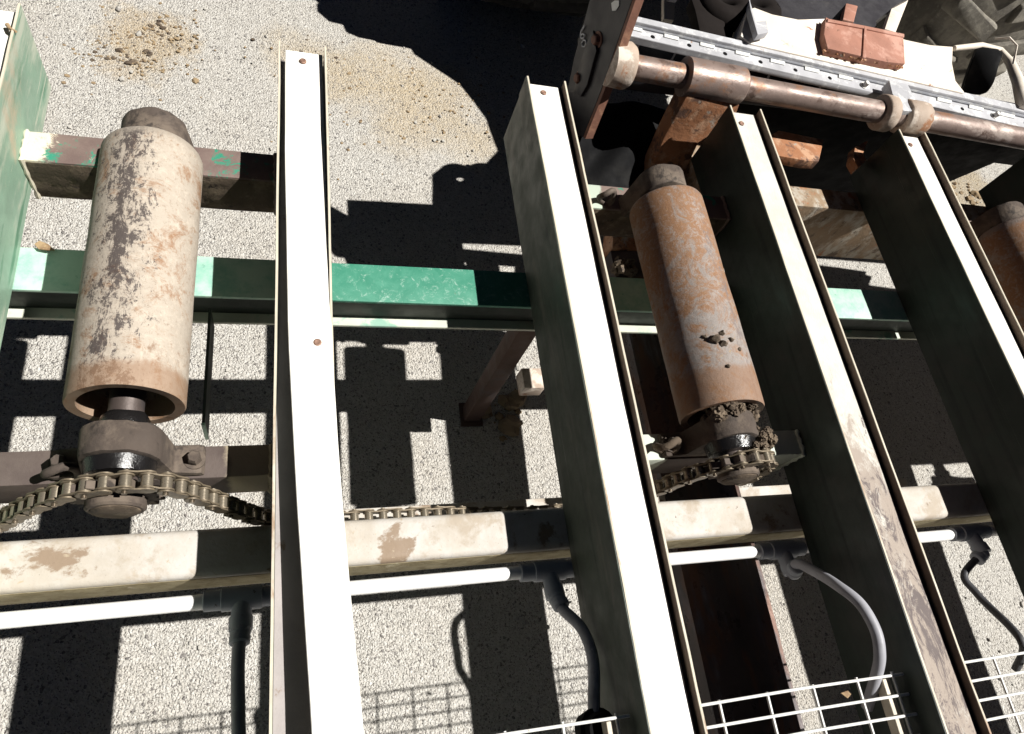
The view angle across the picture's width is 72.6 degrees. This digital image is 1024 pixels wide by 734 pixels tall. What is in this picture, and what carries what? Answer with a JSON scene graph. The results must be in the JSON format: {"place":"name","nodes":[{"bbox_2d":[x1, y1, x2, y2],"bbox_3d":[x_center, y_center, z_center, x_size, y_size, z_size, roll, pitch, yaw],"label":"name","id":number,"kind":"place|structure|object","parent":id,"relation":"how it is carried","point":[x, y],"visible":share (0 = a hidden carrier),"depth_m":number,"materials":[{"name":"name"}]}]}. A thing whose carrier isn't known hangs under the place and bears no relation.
{"place":"outdoors","nodes":[
{"label":"outdoors","id":0,"kind":"place"},
{"bbox_2d":[5,23,16,32],"bbox_3d":[-0.849,-0.573,1.181,0.009,0.014,0.030,-37,80,-29],"label":"twig","id":1,"kind":"object","parent":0,"point":[7,25],"visible":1,"depth_m":1.18,"materials":[{"name":"brown wood"}]},
{"bbox_2d":[0,0,1023,733],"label":"ground","id":2,"kind":"structure","parent":0,"point":[418,662],"depth_m":2.13,"materials":[{"name":"grey concrete"}]},
{"bbox_2d":[82,19,343,64],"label":"bark bits","id":3,"kind":"object","parent":2,"relation":"on","point":[147,51],"visible":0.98,"depth_m":2.34,"materials":[{"name":"brown wood"}]},
{"bbox_2d":[458,331,543,426],"bbox_3d":[-0.007,0.033,1.832,0.125,0.624,0.125,0,64,-18],"label":"support post","id":4,"kind":"object","parent":2,"relation":"on","point":[511,349],"visible":0.86,"depth_m":1.77,"materials":[{"name":"brown metal"}]},
{"bbox_2d":[46,2,981,441],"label":"dirt clods","id":5,"kind":"object","parent":2,"relation":"on","point":[510,424],"visible":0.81,"depth_m":2.30,"materials":[{"name":"brown soil"}]},
{"bbox_2d":[5,2,1023,730],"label":"loose stones","id":6,"kind":"object","parent":2,"relation":"on","point":[229,440],"visible":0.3,"depth_m":2.23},
{"bbox_2d":[481,0,1023,86],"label":"wheel loader","id":7,"kind":"object","parent":2,"relation":"on","point":[949,23],"visible":0.32,"depth_m":2.79,"materials":[{"name":"paint"}]},
{"bbox_2d":[568,0,1023,192],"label":"fork carriage","id":8,"kind":"object","parent":7,"relation":"attached to","point":[838,93],"visible":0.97,"depth_m":1.84,"materials":[{"name":"metal"}]},
{"bbox_2d":[578,101,682,187],"bbox_3d":[0.243,-0.574,1.802,0.400,0.075,0.260,0,64,-18],"label":"rubber flap","id":9,"kind":"object","parent":8,"relation":"attached to","point":[614,150],"visible":0.45,"depth_m":1.81,"materials":[{"name":"black rubber"}]},
{"bbox_2d":[603,93,804,733],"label":"fork tine","id":10,"kind":"object","parent":8,"relation":"attached to","point":[735,644],"visible":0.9,"depth_m":1.48,"materials":[{"name":"metal"}]},
{"bbox_2d":[684,140,987,259],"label":"cross beam","id":11,"kind":"structure","parent":8,"relation":"attached to","point":[835,223],"depth_m":1.95,"materials":[{"name":"beige metal"}]},
{"bbox_2d":[691,105,991,733],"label":"steel beam","id":12,"kind":"structure","parent":11,"relation":"on","point":[861,536],"depth_m":1.36,"materials":[{"name":"white metal"}]},
{"bbox_2d":[701,671,916,733],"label":"wire grate","id":13,"kind":"object","parent":12,"relation":"attached to","point":[894,716],"visible":0.85,"depth_m":1.12,"materials":[{"name":"white metal"}]},
{"bbox_2d":[841,691,850,697],"bbox_3d":[0.537,0.525,1.122,0.015,0.006,0.010,37,59,3],"label":"wood chip","id":14,"kind":"object","parent":13,"relation":"on","point":[846,694],"visible":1,"depth_m":1.12,"materials":[{"name":"beige wood"}]},
{"bbox_2d":[849,129,1023,596],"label":"steel beam","id":15,"kind":"structure","parent":11,"relation":"on","point":[965,326],"depth_m":1.66,"materials":[{"name":"white metal"}]},
{"bbox_2d":[964,651,1023,733],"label":"wire grate","id":16,"kind":"object","parent":15,"relation":"attached to","point":[1006,694],"visible":0.54,"depth_m":1.22,"materials":[{"name":"white metal"}]},
{"bbox_2d":[978,157,1023,209],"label":"steel beam","id":17,"kind":"structure","parent":11,"relation":"on","point":[1007,186],"depth_m":2.03,"materials":[{"name":"black metal"}]},
{"bbox_2d":[503,76,707,733],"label":"steel beam","id":18,"kind":"structure","parent":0,"point":[630,609],"depth_m":1.21,"materials":[{"name":"white metal"}]},
{"bbox_2d":[7,247,916,339],"bbox_3d":[0.652,-0.137,1.719,4.100,0.089,0.096,0,64,-18],"label":"green cross channel","id":19,"kind":"object","parent":18,"relation":"attached to","point":[46,285],"visible":0.43,"depth_m":1.41,"materials":[{"name":"paint"}]},
{"bbox_2d":[0,3,50,347],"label":"steel beam","id":20,"kind":"structure","parent":19,"relation":"on","point":[25,87],"depth_m":1.19,"materials":[{"name":"green metal"}]},
{"bbox_2d":[35,241,54,250],"bbox_3d":[-0.813,-0.208,1.211,0.033,0.008,0.013,21,60,-7],"label":"dry leaf","id":21,"kind":"object","parent":19,"relation":"on","point":[39,245],"visible":1,"depth_m":1.21,"materials":[{"name":"beige plant"}]},
{"bbox_2d":[201,309,214,439],"bbox_3d":[-0.553,0.012,1.271,0.006,0.072,0.230,0,64,-18],"label":"hanger plate","id":22,"kind":"object","parent":19,"relation":"hanging from","point":[207,380],"visible":1,"depth_m":1.25,"materials":[{"name":"green paint"}]},
{"bbox_2d":[0,483,991,605],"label":"white cross tube","id":23,"kind":"object","parent":18,"relation":"attached to","point":[45,570],"visible":0.71,"depth_m":1.17,"materials":[{"name":"beige paint"}]},
{"bbox_2d":[269,40,363,733],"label":"steel beam","id":24,"kind":"structure","parent":23,"relation":"on","point":[314,687],"depth_m":1.02,"materials":[{"name":"white metal"}]},
{"bbox_2d":[0,443,272,503],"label":"short cross tube","id":25,"kind":"object","parent":24,"relation":"attached to","point":[239,469],"visible":0.52,"depth_m":1.07,"materials":[{"name":"grey metal"}]},
{"bbox_2d":[40,462,81,478],"bbox_3d":[-0.634,0.150,0.982,0.053,0.058,0.021,0,64,-18],"label":"eye hook","id":26,"kind":"object","parent":25,"relation":"on","point":[52,471],"visible":0.75,"depth_m":0.96,"materials":[{"name":"metal"}]},
{"bbox_2d":[48,106,206,518],"bbox_3d":[-0.578,-0.108,1.079,0.206,0.158,0.680,0,64,-18],"label":"conveyor roller","id":27,"kind":"object","parent":25,"relation":"on","point":[126,383],"visible":0.99,"depth_m":1.02,"materials":[{"name":"brown metal"}]},
{"bbox_2d":[0,448,778,532],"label":"drive chain","id":28,"kind":"object","parent":27,"relation":"hanging from","point":[37,501],"visible":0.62,"depth_m":1.00,"materials":[{"name":"metal"}]},
{"bbox_2d":[18,129,276,214],"bbox_3d":[-0.665,-0.362,1.317,0.427,0.108,0.073,0,64,-18],"label":"short cross tube","id":29,"kind":"object","parent":24,"relation":"attached to","point":[58,166],"visible":0.66,"depth_m":1.29,"materials":[{"name":"brown paint"}]},
{"bbox_2d":[0,524,997,631],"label":"water pipe","id":30,"kind":"object","parent":24,"relation":"attached to","point":[240,603],"visible":0.83,"depth_m":1.16,"materials":[{"name":"white plastic"}]},
{"bbox_2d":[229,624,250,733],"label":"rubber hose","id":31,"kind":"object","parent":30,"relation":"attached to","point":[239,638],"visible":1,"depth_m":0.99,"materials":[{"name":"black rubber"}]},
{"bbox_2d":[548,591,599,711],"bbox_3d":[0.111,0.488,1.126,0.047,0.110,0.262,0,64,-18],"label":"rubber hose","id":32,"kind":"object","parent":30,"relation":"attached to","point":[558,601],"visible":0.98,"depth_m":1.12,"materials":[{"name":"black rubber"}]},
{"bbox_2d":[786,559,885,711],"bbox_3d":[0.583,0.469,1.246,0.035,0.176,0.269,0,64,-18],"label":"rubber hose","id":33,"kind":"object","parent":30,"relation":"attached to","point":[796,568],"visible":0.98,"depth_m":1.18,"materials":[{"name":"grey rubber"}]},
{"bbox_2d":[960,551,1023,671],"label":"rubber hose","id":34,"kind":"object","parent":30,"relation":"attached to","point":[979,558],"visible":0.98,"depth_m":1.44,"materials":[{"name":"black rubber"}]},
{"bbox_2d":[498,713,629,733],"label":"wire grate","id":35,"kind":"object","parent":24,"relation":"attached to","point":[610,725],"visible":1,"depth_m":1.00,"materials":[{"name":"white metal"}]},
{"bbox_2d":[574,707,611,733],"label":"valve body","id":36,"kind":"object","parent":18,"relation":"attached to","point":[591,728],"visible":0.73,"depth_m":1.04,"materials":[{"name":"black metal"}]},
{"bbox_2d":[588,184,731,237],"bbox_3d":[0.299,-0.356,1.630,0.424,0.108,0.074,0,64,-18],"label":"short cross tube","id":37,"kind":"object","parent":18,"relation":"attached to","point":[611,220],"visible":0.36,"depth_m":1.61,"materials":[{"name":"brown paint"}]},
{"bbox_2d":[596,188,616,205],"bbox_3d":[0.208,-0.372,1.528,0.045,0.053,0.023,0,64,-18],"label":"eye hook","id":38,"kind":"object","parent":37,"relation":"on","point":[612,192],"visible":1,"depth_m":1.52,"materials":[{"name":"metal"}]},
{"bbox_2d":[643,429,805,472],"bbox_3d":[0.375,0.172,1.384,0.424,0.099,0.059,0,64,-18],"label":"short cross tube","id":39,"kind":"object","parent":18,"relation":"attached to","point":[788,448],"visible":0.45,"depth_m":1.38,"materials":[{"name":"grey metal"}]},
{"bbox_2d":[652,436,681,453],"bbox_3d":[0.287,0.147,1.288,0.054,0.058,0.026,0,64,-18],"label":"eye hook","id":40,"kind":"object","parent":39,"relation":"on","point":[668,445],"visible":1,"depth_m":1.27,"materials":[{"name":"brown metal"}]},
{"bbox_2d":[619,163,777,484],"bbox_3d":[0.363,-0.104,1.381,0.206,0.165,0.680,0,64,-18],"label":"conveyor roller","id":41,"kind":"object","parent":39,"relation":"on","point":[716,393],"visible":0.93,"depth_m":1.31,"materials":[{"name":"brown metal"}]},
{"bbox_2d":[343,478,907,520],"bbox_3d":[0.280,0.288,1.526,1.502,0.006,0.024,0,64,-18],"label":"chain guide","id":42,"kind":"object","parent":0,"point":[760,490],"visible":0.26,"depth_m":1.44,"materials":[{"name":"beige paint"}]},
{"bbox_3d":[1.344,0.178,1.698,0.420,0.099,0.060,0,64,-18],"label":"short cross tube","id":43,"kind":"object","parent":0,"visible":0},
{"bbox_2d":[970,201,1023,332],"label":"conveyor roller","id":44,"kind":"object","parent":43,"relation":"on","point":[998,230],"visible":0.69,"depth_m":1.75,"materials":[{"name":"brown metal"}]}
]}

